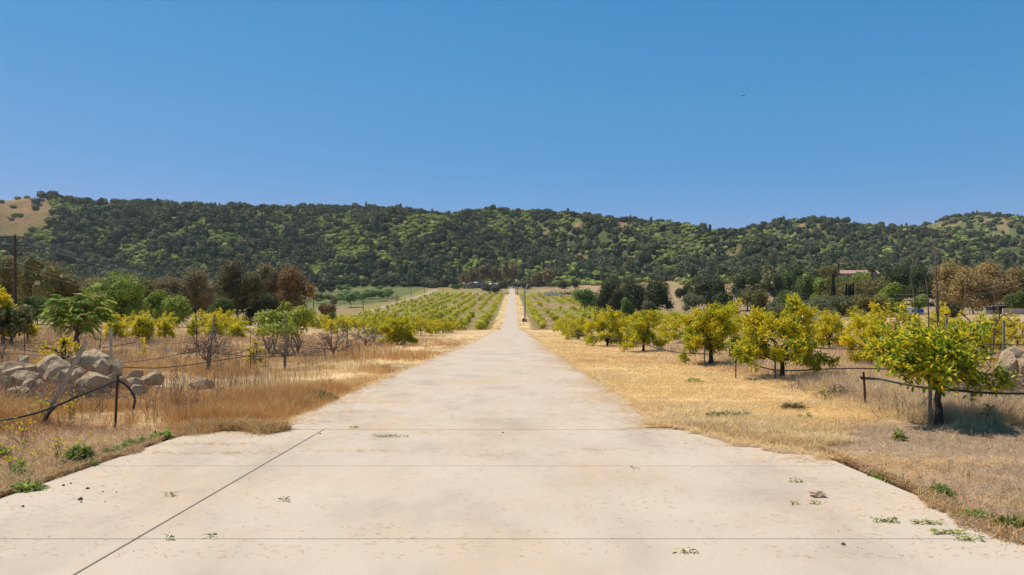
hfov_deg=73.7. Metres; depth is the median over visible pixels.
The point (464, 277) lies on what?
eucalyptus tree
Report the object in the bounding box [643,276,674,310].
oak tree
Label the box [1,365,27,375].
boulder
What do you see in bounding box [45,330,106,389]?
dead branch
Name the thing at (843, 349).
irrigation hose
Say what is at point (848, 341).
citrus tree
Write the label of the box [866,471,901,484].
weed clump
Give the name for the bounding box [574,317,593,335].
citrus tree
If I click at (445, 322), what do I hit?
citrus tree
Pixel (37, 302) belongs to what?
leafy tree
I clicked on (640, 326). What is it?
citrus tree
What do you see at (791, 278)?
leafy tree
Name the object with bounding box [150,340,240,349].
irrigation hose
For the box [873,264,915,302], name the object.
pine tree
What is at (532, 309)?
orchard
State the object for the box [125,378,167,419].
dead weed
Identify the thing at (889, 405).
dead weed
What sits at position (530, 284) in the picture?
bush
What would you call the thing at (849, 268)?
hill oak
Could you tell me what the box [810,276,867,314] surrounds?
oak tree
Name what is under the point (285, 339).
stake
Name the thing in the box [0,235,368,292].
overhead wire
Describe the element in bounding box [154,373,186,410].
dead weed
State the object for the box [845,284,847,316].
cypress tree
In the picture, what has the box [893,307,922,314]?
trailer
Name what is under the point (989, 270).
willow tree
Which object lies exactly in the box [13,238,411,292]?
overhead wire
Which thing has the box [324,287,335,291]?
shrub
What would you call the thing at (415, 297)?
side road
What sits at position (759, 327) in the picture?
citrus tree
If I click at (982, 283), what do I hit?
willow tree
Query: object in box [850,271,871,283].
pepper tree
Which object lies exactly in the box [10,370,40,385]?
boulder
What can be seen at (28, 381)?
boulder
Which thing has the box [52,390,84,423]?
mustard plant
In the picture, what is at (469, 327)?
slope weeds
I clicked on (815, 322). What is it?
citrus tree
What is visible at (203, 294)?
eucalyptus tree
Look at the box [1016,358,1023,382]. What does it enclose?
boulder
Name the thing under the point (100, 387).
irrigation hose
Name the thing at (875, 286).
oak tree
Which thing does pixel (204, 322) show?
citrus tree
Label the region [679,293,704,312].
shrub
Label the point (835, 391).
weed
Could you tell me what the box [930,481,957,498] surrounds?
weed clump
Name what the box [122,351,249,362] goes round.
irrigation hose
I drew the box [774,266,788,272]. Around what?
hill oak
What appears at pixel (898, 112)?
sky
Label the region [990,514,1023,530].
weed clump
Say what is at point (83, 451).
weed clump
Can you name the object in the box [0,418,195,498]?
trampled grass
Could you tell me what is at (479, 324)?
citrus tree
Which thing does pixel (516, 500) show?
road
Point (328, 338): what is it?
bare tree
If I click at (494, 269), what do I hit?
eucalyptus tree
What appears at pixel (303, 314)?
leafy tree
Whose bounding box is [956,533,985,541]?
cut weed
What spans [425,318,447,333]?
citrus tree
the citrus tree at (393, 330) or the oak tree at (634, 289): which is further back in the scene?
the oak tree at (634, 289)
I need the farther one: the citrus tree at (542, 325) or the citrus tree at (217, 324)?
the citrus tree at (542, 325)
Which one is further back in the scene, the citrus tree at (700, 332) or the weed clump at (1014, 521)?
the citrus tree at (700, 332)
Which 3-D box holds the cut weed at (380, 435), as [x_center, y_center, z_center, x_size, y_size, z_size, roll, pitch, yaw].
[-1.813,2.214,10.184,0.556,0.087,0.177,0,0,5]
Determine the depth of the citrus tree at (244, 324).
70.60 m
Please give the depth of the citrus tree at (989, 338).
29.82 m
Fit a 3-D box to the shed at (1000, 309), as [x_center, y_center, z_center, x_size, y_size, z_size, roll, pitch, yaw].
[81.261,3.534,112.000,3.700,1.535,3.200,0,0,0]
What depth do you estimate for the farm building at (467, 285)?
665.00 m
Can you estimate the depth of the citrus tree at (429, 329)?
76.60 m
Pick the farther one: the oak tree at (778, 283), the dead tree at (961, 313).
the oak tree at (778, 283)
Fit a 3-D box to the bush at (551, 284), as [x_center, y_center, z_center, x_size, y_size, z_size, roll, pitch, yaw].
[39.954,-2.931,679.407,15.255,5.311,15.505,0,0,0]
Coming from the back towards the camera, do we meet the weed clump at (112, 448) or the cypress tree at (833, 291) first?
the cypress tree at (833, 291)
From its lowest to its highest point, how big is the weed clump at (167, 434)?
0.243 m
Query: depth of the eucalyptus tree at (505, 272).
653.85 m
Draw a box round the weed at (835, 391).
[817,379,857,396]
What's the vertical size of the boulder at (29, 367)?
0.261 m
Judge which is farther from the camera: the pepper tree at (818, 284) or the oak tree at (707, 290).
the oak tree at (707, 290)
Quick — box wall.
[1002,308,1023,314]
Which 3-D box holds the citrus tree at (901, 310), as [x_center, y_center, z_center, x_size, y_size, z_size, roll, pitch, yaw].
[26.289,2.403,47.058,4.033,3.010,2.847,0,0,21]
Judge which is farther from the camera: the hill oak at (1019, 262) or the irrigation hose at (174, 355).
the hill oak at (1019, 262)
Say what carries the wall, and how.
on the ground at (400, 292)
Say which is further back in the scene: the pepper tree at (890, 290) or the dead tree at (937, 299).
the pepper tree at (890, 290)
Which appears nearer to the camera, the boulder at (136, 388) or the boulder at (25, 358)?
the boulder at (136, 388)
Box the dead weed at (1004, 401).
[984,389,1022,420]
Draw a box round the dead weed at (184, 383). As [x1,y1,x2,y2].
[174,374,201,395]
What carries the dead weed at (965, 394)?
on the ground at (400, 292)
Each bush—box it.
[450,284,465,288]
[481,283,500,293]
[497,280,508,290]
[519,282,535,288]
[544,282,557,286]
[557,280,570,288]
[570,279,580,287]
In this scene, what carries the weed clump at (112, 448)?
on the ground at (400, 292)
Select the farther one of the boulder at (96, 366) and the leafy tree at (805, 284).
the leafy tree at (805, 284)
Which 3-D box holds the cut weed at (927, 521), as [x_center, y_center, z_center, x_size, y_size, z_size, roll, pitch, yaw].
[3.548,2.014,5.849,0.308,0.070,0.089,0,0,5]
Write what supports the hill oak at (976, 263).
on the ground at (400, 292)
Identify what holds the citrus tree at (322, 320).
on the ground at (400, 292)
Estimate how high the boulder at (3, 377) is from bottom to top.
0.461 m
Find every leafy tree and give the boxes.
[0,303,35,344]
[18,294,54,323]
[206,296,234,316]
[249,309,298,355]
[277,300,292,348]
[281,304,319,354]
[322,311,337,326]
[775,290,797,305]
[780,271,799,294]
[795,275,822,302]
[830,274,861,284]
[1001,289,1023,307]
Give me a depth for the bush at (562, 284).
618.21 m
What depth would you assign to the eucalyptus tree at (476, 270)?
670.31 m
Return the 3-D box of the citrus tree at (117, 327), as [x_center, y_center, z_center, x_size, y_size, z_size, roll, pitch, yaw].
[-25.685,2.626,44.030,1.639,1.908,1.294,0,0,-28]
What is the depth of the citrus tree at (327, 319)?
98.76 m
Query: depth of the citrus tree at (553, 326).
107.76 m
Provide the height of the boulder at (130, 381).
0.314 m
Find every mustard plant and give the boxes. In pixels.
[0,416,36,447]
[0,438,44,469]
[25,431,91,456]
[26,392,63,421]
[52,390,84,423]
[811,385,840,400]
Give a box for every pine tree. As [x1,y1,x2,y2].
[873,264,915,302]
[902,264,935,301]
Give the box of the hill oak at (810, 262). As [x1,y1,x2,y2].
[805,260,820,267]
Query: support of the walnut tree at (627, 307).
on the ground at (400, 292)
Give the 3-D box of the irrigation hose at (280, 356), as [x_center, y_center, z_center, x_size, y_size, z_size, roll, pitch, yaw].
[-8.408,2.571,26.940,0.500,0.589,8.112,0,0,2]
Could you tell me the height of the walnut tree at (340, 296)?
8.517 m
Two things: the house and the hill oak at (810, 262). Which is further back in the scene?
the hill oak at (810, 262)
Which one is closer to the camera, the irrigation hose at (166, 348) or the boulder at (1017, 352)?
the boulder at (1017, 352)
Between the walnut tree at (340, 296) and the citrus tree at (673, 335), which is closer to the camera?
the citrus tree at (673, 335)
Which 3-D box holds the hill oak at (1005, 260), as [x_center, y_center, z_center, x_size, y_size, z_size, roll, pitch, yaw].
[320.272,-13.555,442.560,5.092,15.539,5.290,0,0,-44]
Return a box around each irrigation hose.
[0,342,135,352]
[0,353,42,355]
[0,380,135,421]
[41,400,55,423]
[87,335,181,351]
[113,338,228,349]
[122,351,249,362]
[125,355,250,368]
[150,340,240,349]
[232,344,359,353]
[252,350,324,356]
[564,329,706,353]
[739,358,888,370]
[768,347,863,349]
[860,376,1023,394]
[971,344,1018,344]
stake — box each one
[114,375,118,427]
[208,315,214,369]
[285,314,285,365]
[774,359,775,376]
[862,372,865,404]
[928,385,931,421]
[945,318,947,333]
[1002,321,1004,350]
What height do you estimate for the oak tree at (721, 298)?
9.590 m
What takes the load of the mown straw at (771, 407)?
on the ground at (400, 292)
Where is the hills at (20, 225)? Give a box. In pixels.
[0,198,1023,286]
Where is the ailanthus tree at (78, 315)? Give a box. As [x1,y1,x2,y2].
[35,289,118,346]
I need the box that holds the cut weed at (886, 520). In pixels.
[869,515,899,522]
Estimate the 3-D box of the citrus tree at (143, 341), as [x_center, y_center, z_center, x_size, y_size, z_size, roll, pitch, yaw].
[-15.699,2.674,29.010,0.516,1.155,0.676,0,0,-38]
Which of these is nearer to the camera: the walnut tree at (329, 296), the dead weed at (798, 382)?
the dead weed at (798, 382)
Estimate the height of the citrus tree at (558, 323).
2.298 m
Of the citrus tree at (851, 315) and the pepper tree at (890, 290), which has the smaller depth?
the citrus tree at (851, 315)
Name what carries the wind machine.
on the ground at (400, 292)
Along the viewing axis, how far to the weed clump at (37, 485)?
6.98 m
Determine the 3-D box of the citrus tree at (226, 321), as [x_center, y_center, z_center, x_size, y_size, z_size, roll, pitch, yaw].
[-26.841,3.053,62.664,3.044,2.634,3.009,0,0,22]
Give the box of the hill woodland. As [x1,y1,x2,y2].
[0,190,1023,311]
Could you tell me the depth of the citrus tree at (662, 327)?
57.97 m
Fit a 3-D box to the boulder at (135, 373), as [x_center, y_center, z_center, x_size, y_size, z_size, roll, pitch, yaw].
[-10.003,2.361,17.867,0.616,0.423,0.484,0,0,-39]
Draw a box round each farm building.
[463,282,473,287]
[474,282,483,287]
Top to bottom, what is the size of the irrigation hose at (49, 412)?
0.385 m
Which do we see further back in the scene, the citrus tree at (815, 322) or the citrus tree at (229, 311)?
the citrus tree at (229, 311)
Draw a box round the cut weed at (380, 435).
[372,433,407,436]
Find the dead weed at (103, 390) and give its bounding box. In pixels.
[81,382,111,415]
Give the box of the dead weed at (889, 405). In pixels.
[860,386,909,418]
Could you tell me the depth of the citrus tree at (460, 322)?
121.96 m
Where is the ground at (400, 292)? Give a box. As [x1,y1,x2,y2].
[0,278,1023,519]
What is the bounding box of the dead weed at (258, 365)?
[249,351,268,378]
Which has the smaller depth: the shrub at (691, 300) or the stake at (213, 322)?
the stake at (213, 322)
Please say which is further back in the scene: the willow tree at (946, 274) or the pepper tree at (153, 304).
the willow tree at (946, 274)
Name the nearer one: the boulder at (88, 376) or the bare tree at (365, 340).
the boulder at (88, 376)
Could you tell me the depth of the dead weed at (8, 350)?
21.94 m
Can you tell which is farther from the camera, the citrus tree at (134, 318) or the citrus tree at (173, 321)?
the citrus tree at (173, 321)
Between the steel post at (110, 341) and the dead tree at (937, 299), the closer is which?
the dead tree at (937, 299)
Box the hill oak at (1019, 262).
[1013,258,1023,265]
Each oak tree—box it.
[0,255,23,301]
[9,247,87,321]
[123,272,159,313]
[241,292,281,323]
[591,277,621,311]
[606,288,634,317]
[616,276,646,312]
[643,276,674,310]
[675,284,692,303]
[688,275,730,310]
[711,290,740,311]
[729,271,766,310]
[739,288,771,311]
[761,273,785,300]
[788,269,803,279]
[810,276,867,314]
[818,265,839,285]
[848,293,890,314]
[857,276,890,296]
[942,301,964,318]
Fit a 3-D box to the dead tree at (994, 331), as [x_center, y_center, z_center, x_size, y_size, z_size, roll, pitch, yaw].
[17.701,1.097,24.945,1.123,3.875,1.088,0,0,0]
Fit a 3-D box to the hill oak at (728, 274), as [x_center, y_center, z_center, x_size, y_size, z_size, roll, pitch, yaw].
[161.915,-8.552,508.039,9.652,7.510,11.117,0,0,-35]
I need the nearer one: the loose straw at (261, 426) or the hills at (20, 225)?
the loose straw at (261, 426)
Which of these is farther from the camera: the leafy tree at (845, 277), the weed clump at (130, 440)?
the leafy tree at (845, 277)
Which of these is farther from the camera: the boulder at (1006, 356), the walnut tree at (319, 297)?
the walnut tree at (319, 297)
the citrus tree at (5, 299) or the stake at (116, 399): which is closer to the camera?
the stake at (116, 399)
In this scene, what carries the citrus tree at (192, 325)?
on the ground at (400, 292)
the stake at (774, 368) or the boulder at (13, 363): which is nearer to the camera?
the boulder at (13, 363)
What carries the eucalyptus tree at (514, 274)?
on the ground at (400, 292)
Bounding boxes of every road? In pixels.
[0,288,1023,574]
[345,289,439,316]
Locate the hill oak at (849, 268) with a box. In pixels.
[844,265,857,269]
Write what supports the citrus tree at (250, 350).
on the ground at (400, 292)
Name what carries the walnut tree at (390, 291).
on the ground at (400, 292)
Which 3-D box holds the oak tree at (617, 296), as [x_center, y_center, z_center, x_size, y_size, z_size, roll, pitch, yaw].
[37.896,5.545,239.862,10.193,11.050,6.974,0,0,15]
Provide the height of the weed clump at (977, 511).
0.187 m
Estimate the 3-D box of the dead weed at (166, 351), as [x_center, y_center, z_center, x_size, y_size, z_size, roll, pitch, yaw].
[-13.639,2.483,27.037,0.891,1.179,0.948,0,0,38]
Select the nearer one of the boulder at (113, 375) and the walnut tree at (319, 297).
the boulder at (113, 375)
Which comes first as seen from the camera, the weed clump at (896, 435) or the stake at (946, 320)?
the weed clump at (896, 435)
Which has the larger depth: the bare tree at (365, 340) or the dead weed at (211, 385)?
the bare tree at (365, 340)
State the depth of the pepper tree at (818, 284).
229.03 m
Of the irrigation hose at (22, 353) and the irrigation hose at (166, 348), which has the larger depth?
the irrigation hose at (166, 348)
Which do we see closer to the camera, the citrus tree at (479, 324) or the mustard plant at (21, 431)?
the mustard plant at (21, 431)
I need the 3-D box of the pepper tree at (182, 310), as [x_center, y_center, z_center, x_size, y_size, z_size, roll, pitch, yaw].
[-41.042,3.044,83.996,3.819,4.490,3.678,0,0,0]
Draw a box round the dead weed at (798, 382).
[789,374,805,390]
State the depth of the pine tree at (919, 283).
237.85 m
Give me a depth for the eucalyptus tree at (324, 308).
158.77 m
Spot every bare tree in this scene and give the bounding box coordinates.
[0,327,13,361]
[178,329,233,371]
[251,323,320,368]
[309,320,351,356]
[346,324,382,345]
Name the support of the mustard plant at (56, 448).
on the ground at (400, 292)
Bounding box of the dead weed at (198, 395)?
[178,384,221,408]
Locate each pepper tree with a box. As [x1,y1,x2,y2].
[76,270,151,324]
[143,289,169,322]
[161,294,192,326]
[809,277,826,301]
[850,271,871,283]
[875,282,905,315]
[910,295,926,314]
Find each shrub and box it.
[317,284,325,293]
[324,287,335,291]
[330,297,339,304]
[335,284,351,290]
[639,299,655,316]
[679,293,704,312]
[761,298,795,319]
[792,295,829,313]
[826,295,859,317]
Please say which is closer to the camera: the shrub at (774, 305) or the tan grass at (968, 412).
the tan grass at (968, 412)
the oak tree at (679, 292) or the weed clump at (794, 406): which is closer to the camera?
the weed clump at (794, 406)
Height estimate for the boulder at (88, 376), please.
0.575 m
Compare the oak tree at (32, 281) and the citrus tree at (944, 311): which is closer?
the citrus tree at (944, 311)
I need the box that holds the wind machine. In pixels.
[522,284,527,321]
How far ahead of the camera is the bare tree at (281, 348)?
24.71 m
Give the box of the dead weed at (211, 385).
[207,374,232,395]
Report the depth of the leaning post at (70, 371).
11.31 m
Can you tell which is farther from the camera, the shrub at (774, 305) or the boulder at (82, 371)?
the shrub at (774, 305)
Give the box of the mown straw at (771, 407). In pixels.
[529,332,894,448]
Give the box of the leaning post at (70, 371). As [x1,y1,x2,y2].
[42,340,87,421]
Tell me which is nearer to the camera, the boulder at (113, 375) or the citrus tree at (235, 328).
the boulder at (113, 375)
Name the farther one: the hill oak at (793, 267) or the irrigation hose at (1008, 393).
the hill oak at (793, 267)
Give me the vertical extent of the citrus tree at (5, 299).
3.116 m
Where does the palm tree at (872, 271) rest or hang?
on the ground at (400, 292)
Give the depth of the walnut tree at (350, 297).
366.74 m
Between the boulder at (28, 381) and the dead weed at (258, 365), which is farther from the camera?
the dead weed at (258, 365)
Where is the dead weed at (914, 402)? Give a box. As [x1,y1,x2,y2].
[894,388,932,413]
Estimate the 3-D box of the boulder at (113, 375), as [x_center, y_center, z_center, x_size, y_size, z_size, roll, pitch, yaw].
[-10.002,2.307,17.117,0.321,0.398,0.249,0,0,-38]
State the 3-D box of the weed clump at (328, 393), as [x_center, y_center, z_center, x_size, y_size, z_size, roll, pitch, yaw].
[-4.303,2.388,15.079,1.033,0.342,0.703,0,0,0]
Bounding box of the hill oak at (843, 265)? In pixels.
[838,263,854,269]
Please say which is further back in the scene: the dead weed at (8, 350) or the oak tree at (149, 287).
the oak tree at (149, 287)
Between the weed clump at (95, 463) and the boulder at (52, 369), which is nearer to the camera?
the weed clump at (95, 463)
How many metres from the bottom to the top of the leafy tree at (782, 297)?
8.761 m
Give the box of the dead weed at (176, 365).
[167,348,185,377]
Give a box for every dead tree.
[909,224,943,378]
[948,278,982,338]
[975,265,1018,364]
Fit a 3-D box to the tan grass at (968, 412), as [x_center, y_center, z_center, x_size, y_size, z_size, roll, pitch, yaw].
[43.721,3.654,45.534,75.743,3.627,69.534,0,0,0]
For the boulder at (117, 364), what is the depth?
17.80 m
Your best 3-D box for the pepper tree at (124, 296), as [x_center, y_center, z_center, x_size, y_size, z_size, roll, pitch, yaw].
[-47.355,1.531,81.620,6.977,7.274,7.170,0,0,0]
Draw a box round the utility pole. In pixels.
[3,234,24,306]
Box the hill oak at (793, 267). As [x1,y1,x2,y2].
[786,265,799,270]
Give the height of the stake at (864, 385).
0.914 m
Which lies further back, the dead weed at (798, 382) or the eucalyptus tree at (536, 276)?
the eucalyptus tree at (536, 276)
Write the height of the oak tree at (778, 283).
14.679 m
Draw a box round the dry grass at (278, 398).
[0,325,480,435]
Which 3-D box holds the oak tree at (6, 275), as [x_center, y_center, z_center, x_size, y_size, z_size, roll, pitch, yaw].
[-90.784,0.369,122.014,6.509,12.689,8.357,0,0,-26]
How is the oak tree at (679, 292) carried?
on the ground at (400, 292)
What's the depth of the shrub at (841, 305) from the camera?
117.25 m
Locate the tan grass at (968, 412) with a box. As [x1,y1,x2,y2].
[632,324,1023,431]
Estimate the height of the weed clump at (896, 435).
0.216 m
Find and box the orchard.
[347,291,636,317]
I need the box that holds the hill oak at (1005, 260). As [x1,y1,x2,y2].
[1001,255,1009,267]
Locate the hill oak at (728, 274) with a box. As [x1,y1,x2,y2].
[724,271,733,276]
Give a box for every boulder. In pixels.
[0,361,29,374]
[0,375,13,387]
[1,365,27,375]
[6,386,30,396]
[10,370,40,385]
[17,355,28,362]
[22,378,36,388]
[25,364,36,372]
[36,353,62,384]
[43,359,70,384]
[53,368,79,387]
[68,349,109,373]
[74,371,112,391]
[75,366,85,376]
[92,357,111,375]
[106,372,120,387]
[108,357,122,376]
[119,369,143,382]
[126,377,145,387]
[129,384,147,394]
[141,370,164,385]
[190,377,213,389]
[992,349,1016,379]
[1007,346,1023,357]
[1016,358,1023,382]
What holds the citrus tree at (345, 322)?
on the ground at (400, 292)
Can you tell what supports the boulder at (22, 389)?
on the ground at (400, 292)
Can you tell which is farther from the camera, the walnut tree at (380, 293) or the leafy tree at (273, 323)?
the walnut tree at (380, 293)
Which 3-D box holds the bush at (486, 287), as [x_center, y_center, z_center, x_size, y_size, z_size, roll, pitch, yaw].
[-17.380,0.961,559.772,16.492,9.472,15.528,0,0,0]
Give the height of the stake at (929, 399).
0.949 m
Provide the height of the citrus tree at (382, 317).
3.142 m
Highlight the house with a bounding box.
[837,270,879,280]
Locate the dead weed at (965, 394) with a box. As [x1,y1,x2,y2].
[926,386,984,405]
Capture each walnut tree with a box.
[311,293,325,301]
[323,294,335,299]
[335,290,349,303]
[341,293,363,307]
[358,291,371,300]
[373,290,389,300]
[384,288,394,298]
[571,288,596,308]
[620,297,634,317]
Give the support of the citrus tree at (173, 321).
on the ground at (400, 292)
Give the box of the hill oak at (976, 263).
[970,261,987,269]
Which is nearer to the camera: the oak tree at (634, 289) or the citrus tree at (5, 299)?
the citrus tree at (5, 299)
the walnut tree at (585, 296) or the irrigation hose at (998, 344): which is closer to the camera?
the irrigation hose at (998, 344)
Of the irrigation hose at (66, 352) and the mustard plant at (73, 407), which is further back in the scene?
the irrigation hose at (66, 352)
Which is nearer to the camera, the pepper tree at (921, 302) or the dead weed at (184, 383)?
the dead weed at (184, 383)
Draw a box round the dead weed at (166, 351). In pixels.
[154,339,184,359]
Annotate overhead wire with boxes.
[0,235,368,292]
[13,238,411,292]
[716,274,1022,296]
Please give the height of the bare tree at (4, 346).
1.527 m
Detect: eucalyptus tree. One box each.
[79,275,106,293]
[152,274,192,300]
[180,266,216,319]
[212,256,267,323]
[249,262,281,304]
[275,263,318,312]
[318,303,337,315]
[458,272,469,288]
[467,268,477,287]
[474,267,481,281]
[478,262,491,282]
[488,266,499,285]
[494,267,503,286]
[501,260,509,281]
[508,262,519,287]
[530,271,542,286]
[542,267,554,287]
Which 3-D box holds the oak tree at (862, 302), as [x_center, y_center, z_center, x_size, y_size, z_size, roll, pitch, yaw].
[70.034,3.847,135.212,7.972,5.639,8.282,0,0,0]
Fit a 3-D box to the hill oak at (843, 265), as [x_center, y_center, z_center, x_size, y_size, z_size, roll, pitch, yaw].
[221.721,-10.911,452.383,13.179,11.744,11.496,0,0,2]
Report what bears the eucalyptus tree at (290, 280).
on the ground at (400, 292)
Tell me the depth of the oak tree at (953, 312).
95.38 m
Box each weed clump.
[0,445,12,456]
[2,477,49,497]
[6,457,36,479]
[59,443,99,464]
[75,458,99,468]
[100,444,129,453]
[118,436,152,447]
[147,428,175,441]
[308,388,339,401]
[684,376,702,382]
[706,410,757,417]
[781,400,809,410]
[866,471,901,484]
[890,428,908,440]
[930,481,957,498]
[950,507,1001,523]
[979,403,1001,421]
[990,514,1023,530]
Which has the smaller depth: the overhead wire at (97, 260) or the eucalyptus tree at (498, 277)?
the overhead wire at (97, 260)
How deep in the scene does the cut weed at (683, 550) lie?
5.12 m
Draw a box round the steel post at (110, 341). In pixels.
[109,327,111,357]
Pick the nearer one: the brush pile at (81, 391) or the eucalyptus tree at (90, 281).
the brush pile at (81, 391)
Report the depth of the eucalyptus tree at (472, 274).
661.65 m
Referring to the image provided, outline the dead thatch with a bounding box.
[651,413,1023,541]
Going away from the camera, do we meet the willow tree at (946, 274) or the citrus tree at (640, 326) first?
the citrus tree at (640, 326)
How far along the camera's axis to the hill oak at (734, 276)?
469.29 m
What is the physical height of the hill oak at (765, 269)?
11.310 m
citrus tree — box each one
[0,285,18,344]
[16,324,41,342]
[34,334,86,364]
[100,314,126,340]
[103,314,129,330]
[124,312,156,342]
[126,310,155,327]
[137,338,149,357]
[154,317,176,340]
[155,311,179,327]
[185,317,201,336]
[191,309,212,328]
[200,308,240,331]
[202,317,225,335]
[216,309,239,325]
[227,315,251,332]
[227,321,246,339]
[242,314,255,325]
[243,339,267,363]
[306,309,329,328]
[320,318,339,333]
[321,314,337,326]
[332,315,353,331]
[344,315,364,330]
[358,315,383,336]
[373,312,396,322]
[373,319,386,334]
[377,314,418,344]
[409,314,436,334]
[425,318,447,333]
[437,317,453,332]
[440,318,455,329]
[449,316,460,329]
[457,318,468,329]
[475,320,485,328]
[539,321,545,327]
[551,313,558,320]
[551,316,566,330]
[552,317,566,331]
[557,314,587,333]
[559,316,596,339]
[561,317,578,332]
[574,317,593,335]
[582,304,632,345]
[617,308,670,351]
[654,314,680,338]
[662,315,696,341]
[664,312,680,324]
[676,297,748,364]
[723,292,842,377]
[809,307,857,347]
[813,310,845,334]
[838,300,894,363]
[844,305,867,320]
[845,311,870,330]
[857,313,1021,425]
[865,301,925,330]
[919,301,975,330]
[948,310,1012,352]
[991,310,1023,345]
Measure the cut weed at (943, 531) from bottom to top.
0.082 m
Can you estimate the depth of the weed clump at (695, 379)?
19.68 m
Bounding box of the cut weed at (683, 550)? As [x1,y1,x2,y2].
[672,547,698,553]
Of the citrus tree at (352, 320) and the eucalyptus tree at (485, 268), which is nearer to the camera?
the citrus tree at (352, 320)
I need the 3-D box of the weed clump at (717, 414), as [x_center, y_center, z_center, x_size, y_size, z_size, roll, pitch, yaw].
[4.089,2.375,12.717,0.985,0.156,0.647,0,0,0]
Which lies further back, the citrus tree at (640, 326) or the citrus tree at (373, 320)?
the citrus tree at (373, 320)
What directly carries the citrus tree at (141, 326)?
on the ground at (400, 292)
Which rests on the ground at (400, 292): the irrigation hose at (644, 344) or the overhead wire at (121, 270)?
the irrigation hose at (644, 344)
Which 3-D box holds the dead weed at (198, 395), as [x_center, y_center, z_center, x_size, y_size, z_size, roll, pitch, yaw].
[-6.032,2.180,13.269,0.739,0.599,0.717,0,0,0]
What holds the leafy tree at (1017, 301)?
on the ground at (400, 292)
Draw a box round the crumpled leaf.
[808,491,826,496]
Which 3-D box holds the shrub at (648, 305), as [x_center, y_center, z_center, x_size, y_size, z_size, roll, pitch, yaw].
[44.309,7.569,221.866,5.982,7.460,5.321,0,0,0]
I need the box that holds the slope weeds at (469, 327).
[368,294,667,329]
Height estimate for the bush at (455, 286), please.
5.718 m
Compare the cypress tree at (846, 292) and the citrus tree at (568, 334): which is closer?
the citrus tree at (568, 334)
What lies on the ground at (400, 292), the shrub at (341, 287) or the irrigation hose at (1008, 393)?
the shrub at (341, 287)
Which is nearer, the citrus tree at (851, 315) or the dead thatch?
the dead thatch
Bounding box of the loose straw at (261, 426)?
[0,330,1023,557]
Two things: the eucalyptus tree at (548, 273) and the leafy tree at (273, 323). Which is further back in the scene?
the eucalyptus tree at (548, 273)
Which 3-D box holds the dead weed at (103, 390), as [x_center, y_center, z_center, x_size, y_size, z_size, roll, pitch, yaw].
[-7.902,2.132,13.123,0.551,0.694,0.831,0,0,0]
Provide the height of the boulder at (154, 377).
0.386 m
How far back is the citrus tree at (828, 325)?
38.59 m
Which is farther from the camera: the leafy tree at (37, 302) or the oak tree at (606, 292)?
the oak tree at (606, 292)
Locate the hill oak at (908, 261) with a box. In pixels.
[904,256,911,268]
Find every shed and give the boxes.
[985,306,1007,313]
[990,304,1015,313]
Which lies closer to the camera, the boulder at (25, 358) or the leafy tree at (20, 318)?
the boulder at (25, 358)
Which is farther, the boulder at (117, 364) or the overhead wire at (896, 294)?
the overhead wire at (896, 294)
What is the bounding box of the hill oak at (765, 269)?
[758,265,774,276]
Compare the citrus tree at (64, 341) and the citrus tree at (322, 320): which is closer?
the citrus tree at (64, 341)
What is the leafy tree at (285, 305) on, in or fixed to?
on the ground at (400, 292)
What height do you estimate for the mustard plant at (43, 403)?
0.667 m
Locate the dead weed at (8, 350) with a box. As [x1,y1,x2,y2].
[2,344,17,361]
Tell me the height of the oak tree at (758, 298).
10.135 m
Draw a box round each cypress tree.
[830,273,835,316]
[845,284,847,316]
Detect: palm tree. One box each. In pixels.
[868,268,876,280]
[928,276,941,312]
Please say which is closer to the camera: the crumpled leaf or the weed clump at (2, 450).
the crumpled leaf
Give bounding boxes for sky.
[0,0,1023,229]
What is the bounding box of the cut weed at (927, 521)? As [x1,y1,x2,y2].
[912,518,943,524]
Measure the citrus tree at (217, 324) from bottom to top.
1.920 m
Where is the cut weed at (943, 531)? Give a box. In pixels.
[929,527,966,534]
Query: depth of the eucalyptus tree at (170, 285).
141.29 m
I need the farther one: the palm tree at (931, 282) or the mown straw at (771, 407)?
the palm tree at (931, 282)
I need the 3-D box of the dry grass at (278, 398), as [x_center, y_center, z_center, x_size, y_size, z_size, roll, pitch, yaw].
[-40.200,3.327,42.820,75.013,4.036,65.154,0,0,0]
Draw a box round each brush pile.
[0,376,128,410]
[544,291,565,295]
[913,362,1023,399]
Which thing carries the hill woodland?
on the hills at (20, 225)
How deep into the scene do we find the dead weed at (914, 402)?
12.54 m
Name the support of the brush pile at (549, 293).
on the ground at (400, 292)
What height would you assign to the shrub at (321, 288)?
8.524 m
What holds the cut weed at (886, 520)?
on the road at (516, 500)
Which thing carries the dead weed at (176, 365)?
on the ground at (400, 292)
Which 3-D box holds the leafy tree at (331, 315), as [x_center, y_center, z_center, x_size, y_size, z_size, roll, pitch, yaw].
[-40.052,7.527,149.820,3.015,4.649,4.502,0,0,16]
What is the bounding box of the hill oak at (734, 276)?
[730,273,740,281]
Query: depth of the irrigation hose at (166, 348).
29.01 m
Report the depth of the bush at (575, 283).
619.33 m
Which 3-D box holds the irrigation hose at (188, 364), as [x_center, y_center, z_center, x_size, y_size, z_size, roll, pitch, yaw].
[-10.079,2.276,20.703,0.868,0.358,5.056,0,0,21]
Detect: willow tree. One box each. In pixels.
[930,258,972,306]
[946,270,1000,313]
[967,259,1020,307]
[998,266,1023,303]
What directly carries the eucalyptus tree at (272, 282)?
on the ground at (400, 292)
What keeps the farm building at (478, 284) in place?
on the ground at (400, 292)

